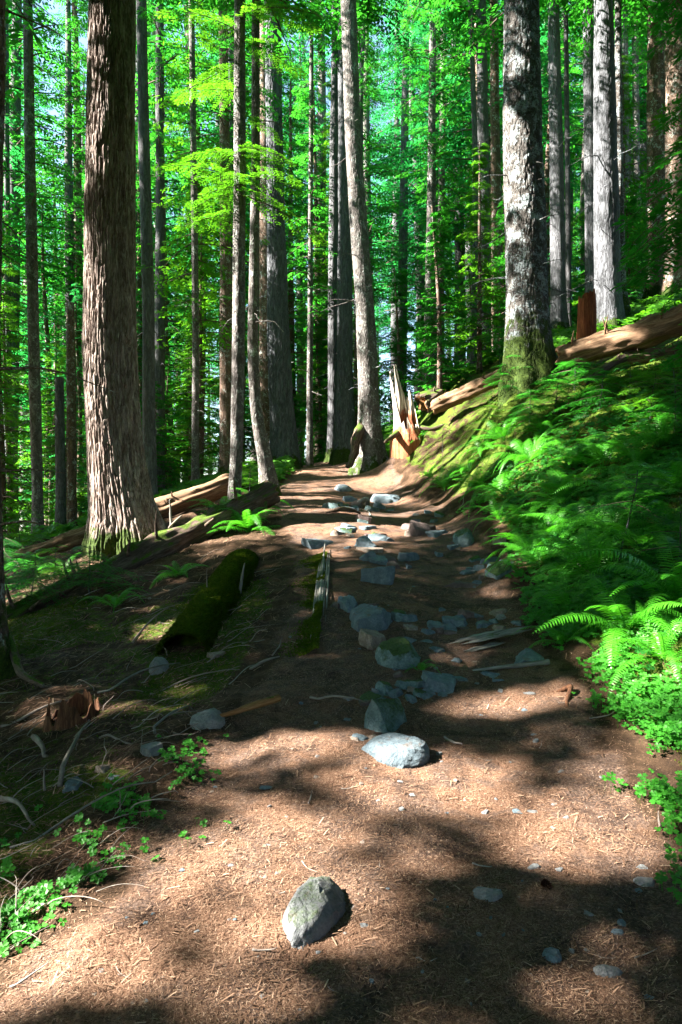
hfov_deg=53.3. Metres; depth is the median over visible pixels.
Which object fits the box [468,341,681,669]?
bank undergrowth
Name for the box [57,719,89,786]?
dead twig
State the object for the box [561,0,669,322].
conifer tree
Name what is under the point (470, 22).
conifer tree
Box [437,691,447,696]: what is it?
rock
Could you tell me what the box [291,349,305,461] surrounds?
young conifer
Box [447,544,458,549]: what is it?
rock
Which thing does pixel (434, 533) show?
rock
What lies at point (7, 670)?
conifer tree
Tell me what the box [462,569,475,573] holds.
rock
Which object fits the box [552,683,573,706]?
tree root
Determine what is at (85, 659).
dead twig
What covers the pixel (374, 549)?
rock
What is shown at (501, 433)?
sword fern
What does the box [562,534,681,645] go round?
sword fern
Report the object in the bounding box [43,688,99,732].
rotten stump
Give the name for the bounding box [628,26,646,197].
conifer tree
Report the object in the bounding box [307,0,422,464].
conifer tree
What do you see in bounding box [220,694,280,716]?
broken stick
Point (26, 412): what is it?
conifer tree
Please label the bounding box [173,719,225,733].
dead twig
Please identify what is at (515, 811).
rock
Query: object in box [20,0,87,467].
conifer tree
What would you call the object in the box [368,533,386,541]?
rock
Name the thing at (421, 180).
conifer tree
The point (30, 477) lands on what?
young conifer
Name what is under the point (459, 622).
rock
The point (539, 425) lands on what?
sword fern
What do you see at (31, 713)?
dead twig
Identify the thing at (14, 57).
conifer tree
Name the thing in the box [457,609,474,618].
rock
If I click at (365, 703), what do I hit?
rock
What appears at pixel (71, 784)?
rock
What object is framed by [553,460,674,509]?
sword fern
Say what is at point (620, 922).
rock
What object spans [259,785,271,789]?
rock
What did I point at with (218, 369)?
conifer tree
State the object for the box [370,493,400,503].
rock
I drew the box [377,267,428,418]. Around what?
young conifer
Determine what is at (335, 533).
rock
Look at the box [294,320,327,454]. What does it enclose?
young conifer
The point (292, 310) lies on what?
conifer tree
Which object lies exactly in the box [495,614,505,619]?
rock
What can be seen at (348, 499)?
rock
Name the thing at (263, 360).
conifer tree
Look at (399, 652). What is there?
rock
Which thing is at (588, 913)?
rock
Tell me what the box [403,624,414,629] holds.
rock
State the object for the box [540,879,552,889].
pine cone
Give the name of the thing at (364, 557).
rock
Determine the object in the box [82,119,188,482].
young conifer
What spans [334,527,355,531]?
rock
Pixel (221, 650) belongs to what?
dead twig
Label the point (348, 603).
rock
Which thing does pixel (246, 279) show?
conifer tree
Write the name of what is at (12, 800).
dead twig
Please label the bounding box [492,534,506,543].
rock
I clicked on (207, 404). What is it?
conifer tree
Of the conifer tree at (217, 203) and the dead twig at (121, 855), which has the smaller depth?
the dead twig at (121, 855)
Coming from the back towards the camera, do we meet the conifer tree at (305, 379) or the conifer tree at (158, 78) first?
the conifer tree at (305, 379)
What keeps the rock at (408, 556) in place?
on the ground
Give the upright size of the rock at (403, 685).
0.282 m
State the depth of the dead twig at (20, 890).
2.79 m
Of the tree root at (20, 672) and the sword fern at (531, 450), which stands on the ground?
the sword fern at (531, 450)
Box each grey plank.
[449,625,531,643]
[465,642,504,651]
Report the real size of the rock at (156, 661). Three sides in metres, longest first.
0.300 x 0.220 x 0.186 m
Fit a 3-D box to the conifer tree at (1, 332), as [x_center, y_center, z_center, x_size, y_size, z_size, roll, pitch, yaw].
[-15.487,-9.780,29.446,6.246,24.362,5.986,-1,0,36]
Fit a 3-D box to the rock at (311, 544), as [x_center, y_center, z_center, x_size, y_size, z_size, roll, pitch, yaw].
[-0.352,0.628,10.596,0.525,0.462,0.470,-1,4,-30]
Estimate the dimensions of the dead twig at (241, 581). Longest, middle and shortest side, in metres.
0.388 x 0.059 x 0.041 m
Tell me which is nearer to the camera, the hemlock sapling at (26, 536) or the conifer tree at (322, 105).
the hemlock sapling at (26, 536)
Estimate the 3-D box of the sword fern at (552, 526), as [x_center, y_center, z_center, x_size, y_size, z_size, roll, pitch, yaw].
[2.662,0.189,9.180,1.661,0.587,1.572,-11,2,0]
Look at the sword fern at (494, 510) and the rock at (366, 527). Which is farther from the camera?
the rock at (366, 527)
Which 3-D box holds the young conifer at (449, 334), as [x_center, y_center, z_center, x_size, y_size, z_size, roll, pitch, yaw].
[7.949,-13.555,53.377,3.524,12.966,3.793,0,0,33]
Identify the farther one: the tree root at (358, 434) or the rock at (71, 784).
the tree root at (358, 434)
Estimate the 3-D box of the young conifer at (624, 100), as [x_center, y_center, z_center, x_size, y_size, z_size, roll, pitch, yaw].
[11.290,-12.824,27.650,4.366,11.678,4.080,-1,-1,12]
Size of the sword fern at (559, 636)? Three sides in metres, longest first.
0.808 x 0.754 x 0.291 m
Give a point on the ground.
(308, 491)
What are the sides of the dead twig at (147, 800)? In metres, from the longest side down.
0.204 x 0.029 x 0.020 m
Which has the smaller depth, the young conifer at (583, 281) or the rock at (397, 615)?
the rock at (397, 615)
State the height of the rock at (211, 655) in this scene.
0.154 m
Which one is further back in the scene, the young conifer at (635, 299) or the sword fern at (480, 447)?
the young conifer at (635, 299)
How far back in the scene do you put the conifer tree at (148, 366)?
19.86 m
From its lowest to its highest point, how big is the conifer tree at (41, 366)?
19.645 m
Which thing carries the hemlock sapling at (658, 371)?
on the ground
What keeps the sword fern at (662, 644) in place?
on the ground
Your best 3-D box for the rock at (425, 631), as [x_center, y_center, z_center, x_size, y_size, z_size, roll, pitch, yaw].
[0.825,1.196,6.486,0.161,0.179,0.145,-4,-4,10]
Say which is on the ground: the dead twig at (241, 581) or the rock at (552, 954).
the rock at (552, 954)
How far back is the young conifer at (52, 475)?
26.49 m
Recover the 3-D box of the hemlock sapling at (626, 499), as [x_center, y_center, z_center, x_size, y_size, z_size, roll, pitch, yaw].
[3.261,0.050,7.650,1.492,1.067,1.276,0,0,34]
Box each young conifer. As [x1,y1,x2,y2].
[0,218,66,540]
[0,294,54,538]
[1,342,30,529]
[12,202,86,524]
[14,341,86,524]
[18,397,54,526]
[22,347,87,524]
[42,283,87,517]
[76,387,86,495]
[77,429,87,517]
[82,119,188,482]
[136,298,141,420]
[141,381,180,490]
[156,232,247,477]
[165,353,190,488]
[167,318,216,481]
[173,382,209,484]
[204,189,258,474]
[204,302,258,471]
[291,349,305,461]
[292,376,306,463]
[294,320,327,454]
[299,346,314,463]
[303,379,327,458]
[315,262,393,429]
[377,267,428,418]
[377,354,390,425]
[381,332,416,425]
[401,203,480,394]
[402,221,474,386]
[403,298,424,405]
[437,141,505,373]
[444,217,465,365]
[444,286,453,356]
[446,256,471,368]
[457,163,505,353]
[468,123,505,364]
[472,186,505,350]
[503,8,584,324]
[549,147,583,321]
[566,231,584,315]
[571,53,646,305]
[571,200,632,318]
[624,196,653,305]
[625,183,646,295]
[631,174,645,286]
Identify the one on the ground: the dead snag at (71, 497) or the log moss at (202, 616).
the dead snag at (71, 497)
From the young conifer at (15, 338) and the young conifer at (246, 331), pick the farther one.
the young conifer at (246, 331)
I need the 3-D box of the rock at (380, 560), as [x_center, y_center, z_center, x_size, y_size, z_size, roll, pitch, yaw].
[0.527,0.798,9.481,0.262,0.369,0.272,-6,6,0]
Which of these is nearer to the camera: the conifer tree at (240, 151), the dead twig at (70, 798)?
the dead twig at (70, 798)
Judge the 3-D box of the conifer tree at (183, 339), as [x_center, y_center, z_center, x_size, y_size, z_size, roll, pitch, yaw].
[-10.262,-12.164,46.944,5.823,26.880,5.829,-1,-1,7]
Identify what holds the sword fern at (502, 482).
on the ground
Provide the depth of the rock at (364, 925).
2.49 m
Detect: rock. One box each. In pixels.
[62,776,82,792]
[94,764,109,772]
[108,775,118,779]
[141,741,164,756]
[149,657,168,674]
[190,708,224,729]
[207,651,224,658]
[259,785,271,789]
[282,876,345,948]
[301,538,332,549]
[322,503,348,508]
[330,530,345,535]
[330,602,339,608]
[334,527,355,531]
[335,484,351,491]
[337,595,357,612]
[340,528,351,533]
[341,523,356,527]
[342,496,356,501]
[349,603,390,631]
[351,500,362,507]
[352,733,367,740]
[354,535,376,547]
[355,514,370,523]
[356,547,383,552]
[357,519,367,523]
[358,628,385,649]
[358,699,371,705]
[359,526,375,529]
[359,551,376,560]
[359,691,385,700]
[360,566,394,584]
[360,923,367,927]
[361,732,429,768]
[364,505,379,511]
[364,698,406,732]
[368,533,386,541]
[369,555,387,565]
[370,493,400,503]
[373,502,385,508]
[375,636,420,669]
[375,681,393,695]
[380,554,396,561]
[386,537,394,541]
[386,561,399,568]
[386,688,403,697]
[391,609,405,621]
[393,671,402,677]
[394,679,423,689]
[397,552,419,561]
[400,523,409,529]
[402,615,417,621]
[402,637,415,642]
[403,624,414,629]
[405,694,416,703]
[407,686,414,691]
[408,520,435,535]
[408,626,417,630]
[413,688,425,697]
[418,639,432,642]
[421,628,435,634]
[421,670,455,693]
[422,688,435,694]
[422,693,432,699]
[425,530,447,537]
[426,620,443,629]
[429,646,444,652]
[431,627,443,633]
[434,511,444,517]
[434,551,442,556]
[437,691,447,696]
[442,616,467,627]
[444,623,456,630]
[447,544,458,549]
[451,657,461,662]
[453,528,473,546]
[454,676,467,680]
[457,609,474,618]
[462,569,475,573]
[469,555,480,561]
[472,580,481,583]
[473,564,484,570]
[473,886,502,901]
[474,613,483,617]
[475,620,492,628]
[480,556,496,564]
[480,671,499,677]
[484,561,512,579]
[489,608,507,615]
[489,618,497,623]
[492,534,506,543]
[492,625,505,630]
[492,678,503,681]
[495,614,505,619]
[511,620,520,625]
[512,809,522,813]
[514,648,543,663]
[523,692,535,694]
[527,863,540,869]
[542,947,561,962]
[555,867,562,871]
[584,910,593,916]
[593,964,622,977]
[611,928,623,934]
[617,919,625,926]
[633,877,654,886]
[637,864,647,868]
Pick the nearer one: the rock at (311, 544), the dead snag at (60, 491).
the rock at (311, 544)
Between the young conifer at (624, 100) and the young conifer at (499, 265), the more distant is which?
the young conifer at (624, 100)
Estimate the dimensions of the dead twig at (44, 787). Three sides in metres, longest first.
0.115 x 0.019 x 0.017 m
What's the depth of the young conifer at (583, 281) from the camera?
24.29 m
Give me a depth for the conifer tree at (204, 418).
69.90 m
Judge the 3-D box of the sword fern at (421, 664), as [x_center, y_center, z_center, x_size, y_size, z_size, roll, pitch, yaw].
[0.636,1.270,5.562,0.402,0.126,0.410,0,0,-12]
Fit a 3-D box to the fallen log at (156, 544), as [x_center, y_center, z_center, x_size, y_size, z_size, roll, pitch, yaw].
[-2.913,0.376,11.527,1.071,1.024,5.264,0,22,40]
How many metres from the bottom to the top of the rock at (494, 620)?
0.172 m
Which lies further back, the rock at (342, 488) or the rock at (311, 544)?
the rock at (342, 488)
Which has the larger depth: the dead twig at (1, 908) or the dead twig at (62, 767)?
the dead twig at (62, 767)
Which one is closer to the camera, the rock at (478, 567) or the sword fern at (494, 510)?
the rock at (478, 567)
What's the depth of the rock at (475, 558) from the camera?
9.74 m
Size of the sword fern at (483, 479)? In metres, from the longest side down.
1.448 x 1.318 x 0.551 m
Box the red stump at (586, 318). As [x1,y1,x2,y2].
[576,288,596,338]
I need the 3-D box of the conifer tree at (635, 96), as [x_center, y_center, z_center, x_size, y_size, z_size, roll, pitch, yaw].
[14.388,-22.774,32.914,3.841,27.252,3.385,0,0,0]
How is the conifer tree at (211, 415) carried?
on the ground
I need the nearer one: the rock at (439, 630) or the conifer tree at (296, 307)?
the rock at (439, 630)
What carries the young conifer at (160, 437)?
on the ground
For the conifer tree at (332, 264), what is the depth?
26.33 m
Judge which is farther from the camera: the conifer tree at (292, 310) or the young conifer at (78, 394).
the conifer tree at (292, 310)
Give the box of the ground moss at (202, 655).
[0,337,681,894]
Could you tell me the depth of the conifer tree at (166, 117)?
36.07 m
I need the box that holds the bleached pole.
[472,659,549,670]
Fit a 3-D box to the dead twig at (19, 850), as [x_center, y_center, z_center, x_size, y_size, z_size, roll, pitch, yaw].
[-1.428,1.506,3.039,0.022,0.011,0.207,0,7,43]
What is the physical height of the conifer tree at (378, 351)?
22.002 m
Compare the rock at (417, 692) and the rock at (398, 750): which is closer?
the rock at (398, 750)
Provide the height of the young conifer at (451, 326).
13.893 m
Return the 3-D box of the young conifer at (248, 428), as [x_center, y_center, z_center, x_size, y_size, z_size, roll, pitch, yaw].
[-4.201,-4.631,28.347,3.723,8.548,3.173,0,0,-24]
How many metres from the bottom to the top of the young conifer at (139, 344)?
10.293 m
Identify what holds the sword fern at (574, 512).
on the ground
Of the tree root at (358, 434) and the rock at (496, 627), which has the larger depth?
the tree root at (358, 434)
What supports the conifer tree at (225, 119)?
on the ground
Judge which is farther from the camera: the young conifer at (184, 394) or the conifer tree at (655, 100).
the young conifer at (184, 394)
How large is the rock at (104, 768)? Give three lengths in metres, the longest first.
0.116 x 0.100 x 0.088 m
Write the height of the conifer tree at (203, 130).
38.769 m
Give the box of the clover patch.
[0,733,230,957]
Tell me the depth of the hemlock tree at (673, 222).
6.84 m
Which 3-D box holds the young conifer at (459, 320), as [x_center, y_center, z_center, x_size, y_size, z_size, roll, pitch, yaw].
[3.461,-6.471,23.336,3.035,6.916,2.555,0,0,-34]
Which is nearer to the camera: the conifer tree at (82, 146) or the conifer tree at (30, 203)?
the conifer tree at (30, 203)
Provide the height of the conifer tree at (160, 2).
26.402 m
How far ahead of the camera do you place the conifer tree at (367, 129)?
43.70 m
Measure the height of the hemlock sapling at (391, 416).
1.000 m
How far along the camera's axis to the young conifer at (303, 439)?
47.79 m
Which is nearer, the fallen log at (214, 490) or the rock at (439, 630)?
the rock at (439, 630)
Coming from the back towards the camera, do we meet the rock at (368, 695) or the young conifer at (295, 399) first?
the young conifer at (295, 399)
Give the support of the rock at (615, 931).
on the ground
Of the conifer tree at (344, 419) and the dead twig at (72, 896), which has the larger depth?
the conifer tree at (344, 419)
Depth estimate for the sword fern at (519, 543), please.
8.75 m
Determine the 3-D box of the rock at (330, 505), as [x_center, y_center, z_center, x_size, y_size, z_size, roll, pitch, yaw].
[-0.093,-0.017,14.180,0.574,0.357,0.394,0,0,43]
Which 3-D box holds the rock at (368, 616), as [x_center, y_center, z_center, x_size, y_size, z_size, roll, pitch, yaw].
[0.289,1.226,6.722,0.428,0.585,0.524,0,0,-1]
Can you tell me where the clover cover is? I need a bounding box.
[456,375,681,907]
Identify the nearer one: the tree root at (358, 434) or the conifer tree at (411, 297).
the tree root at (358, 434)
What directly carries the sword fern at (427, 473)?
on the ground
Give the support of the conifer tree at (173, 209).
on the ground
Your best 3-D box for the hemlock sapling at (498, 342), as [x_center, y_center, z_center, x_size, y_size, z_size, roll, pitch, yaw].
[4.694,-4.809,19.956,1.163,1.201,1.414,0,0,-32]
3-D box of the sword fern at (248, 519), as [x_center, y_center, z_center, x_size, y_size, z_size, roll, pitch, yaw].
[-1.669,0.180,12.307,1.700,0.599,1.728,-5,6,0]
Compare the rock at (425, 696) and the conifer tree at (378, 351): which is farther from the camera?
the conifer tree at (378, 351)
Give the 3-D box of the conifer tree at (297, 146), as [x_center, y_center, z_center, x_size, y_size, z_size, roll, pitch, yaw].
[-3.808,-17.569,33.984,7.193,35.748,7.053,1,0,15]
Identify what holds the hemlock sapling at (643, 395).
on the ground
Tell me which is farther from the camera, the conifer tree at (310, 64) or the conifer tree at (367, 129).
the conifer tree at (367, 129)
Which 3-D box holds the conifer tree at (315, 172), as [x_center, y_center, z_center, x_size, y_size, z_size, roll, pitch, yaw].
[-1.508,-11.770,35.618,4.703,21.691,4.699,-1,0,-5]
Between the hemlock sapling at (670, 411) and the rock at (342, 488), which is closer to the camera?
the hemlock sapling at (670, 411)
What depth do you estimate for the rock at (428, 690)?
5.06 m
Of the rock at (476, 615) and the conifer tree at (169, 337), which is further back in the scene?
the conifer tree at (169, 337)
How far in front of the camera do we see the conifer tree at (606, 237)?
19.25 m
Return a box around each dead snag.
[23,301,83,526]
[42,377,80,525]
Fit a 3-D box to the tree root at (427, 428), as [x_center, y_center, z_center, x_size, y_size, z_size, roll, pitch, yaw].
[2.523,-2.363,19.067,0.892,0.220,0.227,0,0,33]
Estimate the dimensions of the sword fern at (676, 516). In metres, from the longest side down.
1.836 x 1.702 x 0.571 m
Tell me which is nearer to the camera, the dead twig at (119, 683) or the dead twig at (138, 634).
the dead twig at (119, 683)
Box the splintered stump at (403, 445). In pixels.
[389,366,422,458]
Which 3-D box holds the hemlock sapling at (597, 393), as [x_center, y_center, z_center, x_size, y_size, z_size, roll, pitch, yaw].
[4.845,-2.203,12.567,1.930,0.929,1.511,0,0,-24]
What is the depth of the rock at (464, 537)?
10.61 m
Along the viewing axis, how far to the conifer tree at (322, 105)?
37.14 m
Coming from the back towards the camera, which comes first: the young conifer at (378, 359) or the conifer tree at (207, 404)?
the conifer tree at (207, 404)
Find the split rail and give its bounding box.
[310,544,329,638]
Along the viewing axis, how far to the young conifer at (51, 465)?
23.70 m
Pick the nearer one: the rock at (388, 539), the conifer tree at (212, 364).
the rock at (388, 539)
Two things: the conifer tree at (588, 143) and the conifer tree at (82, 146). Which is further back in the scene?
the conifer tree at (82, 146)
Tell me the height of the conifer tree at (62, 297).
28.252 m
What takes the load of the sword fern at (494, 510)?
on the ground
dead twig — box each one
[0,795,35,825]
[0,837,43,858]
[0,877,21,895]
[0,894,7,931]
[1,699,68,726]
[1,926,50,954]
[3,930,44,944]
[6,876,33,903]
[9,771,171,848]
[10,959,49,987]
[14,864,50,891]
[14,876,16,926]
[27,795,92,828]
[31,734,48,756]
[31,845,82,874]
[43,769,45,790]
[47,896,104,904]
[52,830,111,847]
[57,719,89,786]
[58,789,87,807]
[69,645,106,668]
[86,866,135,879]
[91,742,117,779]
[96,884,145,891]
[97,662,179,693]
[97,827,142,844]
[97,855,147,863]
[99,734,131,743]
[103,810,169,822]
[109,824,135,848]
[110,758,147,789]
[112,699,154,718]
[128,758,167,780]
[131,704,182,728]
[131,798,170,808]
[132,605,174,642]
[140,732,196,743]
[150,669,239,693]
[153,705,191,733]
[169,499,171,528]
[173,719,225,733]
[207,641,248,662]
[239,563,244,592]
[249,656,279,669]
[252,947,276,951]
[309,695,364,701]
[444,735,462,744]
[472,862,491,866]
[589,711,616,718]
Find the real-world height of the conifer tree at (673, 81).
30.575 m
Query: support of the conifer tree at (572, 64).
on the ground
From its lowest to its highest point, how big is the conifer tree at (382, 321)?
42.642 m
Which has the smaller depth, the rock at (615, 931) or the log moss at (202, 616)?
the rock at (615, 931)
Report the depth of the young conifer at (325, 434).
37.87 m
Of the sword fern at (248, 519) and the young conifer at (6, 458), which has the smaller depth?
the sword fern at (248, 519)
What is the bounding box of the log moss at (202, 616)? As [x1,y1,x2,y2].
[154,548,258,654]
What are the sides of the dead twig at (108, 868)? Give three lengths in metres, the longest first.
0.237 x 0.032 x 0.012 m
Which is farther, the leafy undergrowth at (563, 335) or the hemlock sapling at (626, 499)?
the leafy undergrowth at (563, 335)
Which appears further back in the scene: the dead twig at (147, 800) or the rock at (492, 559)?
the rock at (492, 559)
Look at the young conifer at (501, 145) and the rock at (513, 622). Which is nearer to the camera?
the rock at (513, 622)
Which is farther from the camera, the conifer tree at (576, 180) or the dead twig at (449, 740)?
the conifer tree at (576, 180)
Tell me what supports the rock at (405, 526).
on the ground
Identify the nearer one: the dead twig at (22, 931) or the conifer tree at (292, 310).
the dead twig at (22, 931)
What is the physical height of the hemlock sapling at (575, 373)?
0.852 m
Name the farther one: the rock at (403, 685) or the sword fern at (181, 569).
the sword fern at (181, 569)
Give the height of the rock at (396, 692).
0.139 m
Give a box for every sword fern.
[4,548,53,574]
[33,552,93,576]
[75,587,149,612]
[150,561,209,588]
[186,496,228,511]
[198,504,268,522]
[208,507,288,534]
[230,488,295,517]
[404,659,440,673]
[413,465,441,478]
[420,462,466,493]
[439,449,477,483]
[448,427,502,465]
[448,457,504,496]
[458,462,534,520]
[460,494,531,530]
[465,416,536,448]
[472,420,571,474]
[475,497,555,533]
[480,497,601,554]
[483,525,555,564]
[487,542,579,572]
[499,413,573,443]
[504,468,609,525]
[508,528,667,593]
[513,575,636,616]
[513,610,599,648]
[518,493,647,544]
[520,464,623,507]
[532,433,619,480]
[533,574,681,671]
[550,438,654,464]
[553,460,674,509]
[556,492,676,543]
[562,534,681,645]
[578,521,679,572]
[583,426,681,471]
[590,602,681,698]
[592,475,681,520]
[598,406,681,451]
[602,499,681,537]
[606,461,681,491]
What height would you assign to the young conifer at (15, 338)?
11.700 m
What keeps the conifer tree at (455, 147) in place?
on the ground
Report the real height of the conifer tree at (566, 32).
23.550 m
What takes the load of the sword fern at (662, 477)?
on the ground
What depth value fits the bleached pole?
5.59 m
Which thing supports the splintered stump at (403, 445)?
on the ground
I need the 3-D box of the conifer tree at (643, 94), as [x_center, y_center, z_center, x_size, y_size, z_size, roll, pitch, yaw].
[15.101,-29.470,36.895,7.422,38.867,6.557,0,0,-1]
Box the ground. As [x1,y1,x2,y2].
[0,317,681,1023]
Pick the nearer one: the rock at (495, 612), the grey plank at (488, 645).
the grey plank at (488, 645)
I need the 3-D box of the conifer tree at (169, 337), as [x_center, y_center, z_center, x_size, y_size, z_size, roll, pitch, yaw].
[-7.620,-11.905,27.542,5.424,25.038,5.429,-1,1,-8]
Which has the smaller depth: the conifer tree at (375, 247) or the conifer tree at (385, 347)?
the conifer tree at (375, 247)
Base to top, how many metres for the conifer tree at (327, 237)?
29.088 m
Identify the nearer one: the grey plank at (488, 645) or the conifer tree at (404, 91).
the grey plank at (488, 645)
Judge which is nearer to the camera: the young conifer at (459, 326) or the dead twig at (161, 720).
the dead twig at (161, 720)
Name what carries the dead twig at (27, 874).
on the ground
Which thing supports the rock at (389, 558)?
on the ground
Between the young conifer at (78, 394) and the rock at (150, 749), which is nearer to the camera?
the rock at (150, 749)
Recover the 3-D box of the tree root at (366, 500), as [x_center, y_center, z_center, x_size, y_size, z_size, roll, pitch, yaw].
[0.616,-0.072,14.107,0.382,0.290,1.833,0,10,-13]
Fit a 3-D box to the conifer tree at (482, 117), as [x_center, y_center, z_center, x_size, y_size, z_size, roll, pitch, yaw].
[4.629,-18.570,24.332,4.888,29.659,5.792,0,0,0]
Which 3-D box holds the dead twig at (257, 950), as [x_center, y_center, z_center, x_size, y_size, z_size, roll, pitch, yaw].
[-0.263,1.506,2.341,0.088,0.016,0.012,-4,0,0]
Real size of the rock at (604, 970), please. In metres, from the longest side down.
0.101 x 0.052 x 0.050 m
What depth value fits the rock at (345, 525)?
11.99 m
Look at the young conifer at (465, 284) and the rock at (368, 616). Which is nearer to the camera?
the rock at (368, 616)
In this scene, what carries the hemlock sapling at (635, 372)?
on the ground
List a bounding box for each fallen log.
[4,473,228,569]
[6,553,110,620]
[22,477,279,597]
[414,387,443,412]
[430,369,500,414]
[555,303,681,367]
[578,353,628,386]
[621,337,681,364]
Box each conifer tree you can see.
[0,0,84,533]
[0,0,114,680]
[0,175,54,466]
[1,0,83,532]
[1,2,76,507]
[1,8,83,366]
[5,3,46,59]
[9,0,64,352]
[18,279,65,481]
[19,143,82,520]
[20,0,65,529]
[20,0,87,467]
[20,0,88,515]
[41,203,64,408]
[42,180,83,431]
[51,72,86,496]
[66,0,215,497]
[73,0,191,365]
[81,0,232,560]
[82,1,204,290]
[82,154,189,355]
[135,0,215,494]
[135,0,218,486]
[136,0,250,404]
[136,0,269,480]
[136,0,329,500]
[147,0,218,325]
[151,0,308,472]
[156,0,189,16]
[163,0,283,473]
[165,177,180,356]
[168,114,218,481]
[168,164,219,465]
[168,183,205,479]
[169,9,249,369]
[169,179,218,478]
[171,8,305,359]
[173,333,215,470]
[183,0,315,468]
[186,0,348,495]
[200,28,327,460]
[204,331,218,474]
[205,240,218,403]
[206,36,314,331]
[206,258,248,400]
[211,1,329,244]
[215,358,250,457]
[219,14,314,360]
[245,0,308,442]
[281,0,404,462]
[282,0,377,452]
[283,68,327,436]
[284,0,336,465]
[286,32,328,461]
[287,33,328,457]
[292,69,382,401]
[294,84,328,455]
[295,128,329,372]
[300,0,408,420]
[303,221,327,450]
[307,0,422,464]
[314,0,415,312]
[318,0,410,474]
[326,10,411,357]
[352,0,411,340]
[354,0,451,398]
[368,0,471,384]
[369,0,425,419]
[371,1,452,406]
[373,120,415,347]
[375,51,419,350]
[376,295,389,423]
[378,234,409,391]
[382,0,471,390]
[388,3,454,313]
[399,11,502,368]
[400,0,573,408]
[403,0,563,302]
[404,3,471,386]
[407,13,454,300]
[409,40,471,362]
[414,0,501,371]
[424,56,500,268]
[428,0,503,361]
[432,0,672,328]
[435,0,547,359]
[444,220,466,352]
[445,1,504,251]
[445,10,503,219]
[463,2,582,209]
[500,2,582,169]
[539,0,576,330]
[540,0,583,265]
[540,0,672,302]
[540,2,583,220]
[542,1,593,326]
[542,1,646,291]
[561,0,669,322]
[562,10,646,199]
[571,41,614,196]
[571,50,583,272]
[571,151,579,297]
[613,2,646,256]
[614,0,664,303]
[614,4,646,293]
[614,12,646,283]
[621,0,681,297]
[622,3,646,208]
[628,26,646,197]
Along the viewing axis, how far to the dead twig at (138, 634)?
6.76 m
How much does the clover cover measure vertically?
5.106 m
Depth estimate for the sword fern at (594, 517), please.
8.33 m
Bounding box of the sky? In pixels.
[20,0,631,481]
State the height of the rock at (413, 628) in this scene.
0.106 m
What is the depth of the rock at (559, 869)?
2.89 m
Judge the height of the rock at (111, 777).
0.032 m
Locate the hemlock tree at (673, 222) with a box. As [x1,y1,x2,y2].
[608,0,681,409]
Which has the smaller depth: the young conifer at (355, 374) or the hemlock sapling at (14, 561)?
the hemlock sapling at (14, 561)
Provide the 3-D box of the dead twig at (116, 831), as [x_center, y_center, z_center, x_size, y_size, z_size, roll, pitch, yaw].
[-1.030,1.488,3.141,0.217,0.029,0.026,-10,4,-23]
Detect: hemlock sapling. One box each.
[3,510,47,549]
[3,537,51,587]
[4,552,71,606]
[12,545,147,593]
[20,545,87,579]
[242,459,287,490]
[380,410,393,425]
[437,424,453,451]
[466,400,505,426]
[470,355,530,402]
[479,328,504,367]
[497,389,576,425]
[511,375,591,414]
[534,358,618,390]
[545,368,649,420]
[564,467,679,559]
[586,353,677,394]
[600,381,681,439]
[602,496,681,565]
[603,372,681,423]
[635,351,681,392]
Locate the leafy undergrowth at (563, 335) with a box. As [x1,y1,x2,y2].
[3,289,681,552]
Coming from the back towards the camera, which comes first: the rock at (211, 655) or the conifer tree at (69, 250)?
the conifer tree at (69, 250)
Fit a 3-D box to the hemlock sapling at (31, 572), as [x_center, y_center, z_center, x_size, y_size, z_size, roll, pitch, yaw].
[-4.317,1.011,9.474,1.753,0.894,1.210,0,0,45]
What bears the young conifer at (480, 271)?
on the ground
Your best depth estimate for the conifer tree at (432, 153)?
29.87 m
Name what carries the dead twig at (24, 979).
on the ground
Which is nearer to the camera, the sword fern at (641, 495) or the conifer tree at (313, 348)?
the sword fern at (641, 495)
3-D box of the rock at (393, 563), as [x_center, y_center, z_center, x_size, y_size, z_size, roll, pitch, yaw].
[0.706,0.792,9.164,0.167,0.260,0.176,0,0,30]
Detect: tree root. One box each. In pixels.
[9,633,44,687]
[324,506,360,513]
[346,420,364,468]
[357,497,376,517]
[384,430,399,442]
[419,424,443,431]
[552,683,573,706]
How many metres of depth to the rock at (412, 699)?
4.93 m
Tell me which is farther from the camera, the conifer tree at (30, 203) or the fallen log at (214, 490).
the conifer tree at (30, 203)
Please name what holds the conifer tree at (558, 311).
on the ground
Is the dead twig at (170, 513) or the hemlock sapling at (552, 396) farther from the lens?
the hemlock sapling at (552, 396)
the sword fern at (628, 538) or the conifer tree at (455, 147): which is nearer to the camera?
the sword fern at (628, 538)
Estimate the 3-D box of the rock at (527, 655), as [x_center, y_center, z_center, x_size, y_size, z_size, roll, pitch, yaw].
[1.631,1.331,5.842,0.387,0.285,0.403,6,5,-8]
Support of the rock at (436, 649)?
on the ground
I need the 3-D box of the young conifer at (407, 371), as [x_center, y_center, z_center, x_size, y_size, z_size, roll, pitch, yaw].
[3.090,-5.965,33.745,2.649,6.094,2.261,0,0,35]
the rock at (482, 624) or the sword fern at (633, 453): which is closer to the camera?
the rock at (482, 624)
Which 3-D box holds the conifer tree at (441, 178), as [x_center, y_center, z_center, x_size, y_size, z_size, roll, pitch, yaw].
[4.861,-18.117,32.064,3.935,28.566,3.986,0,0,0]

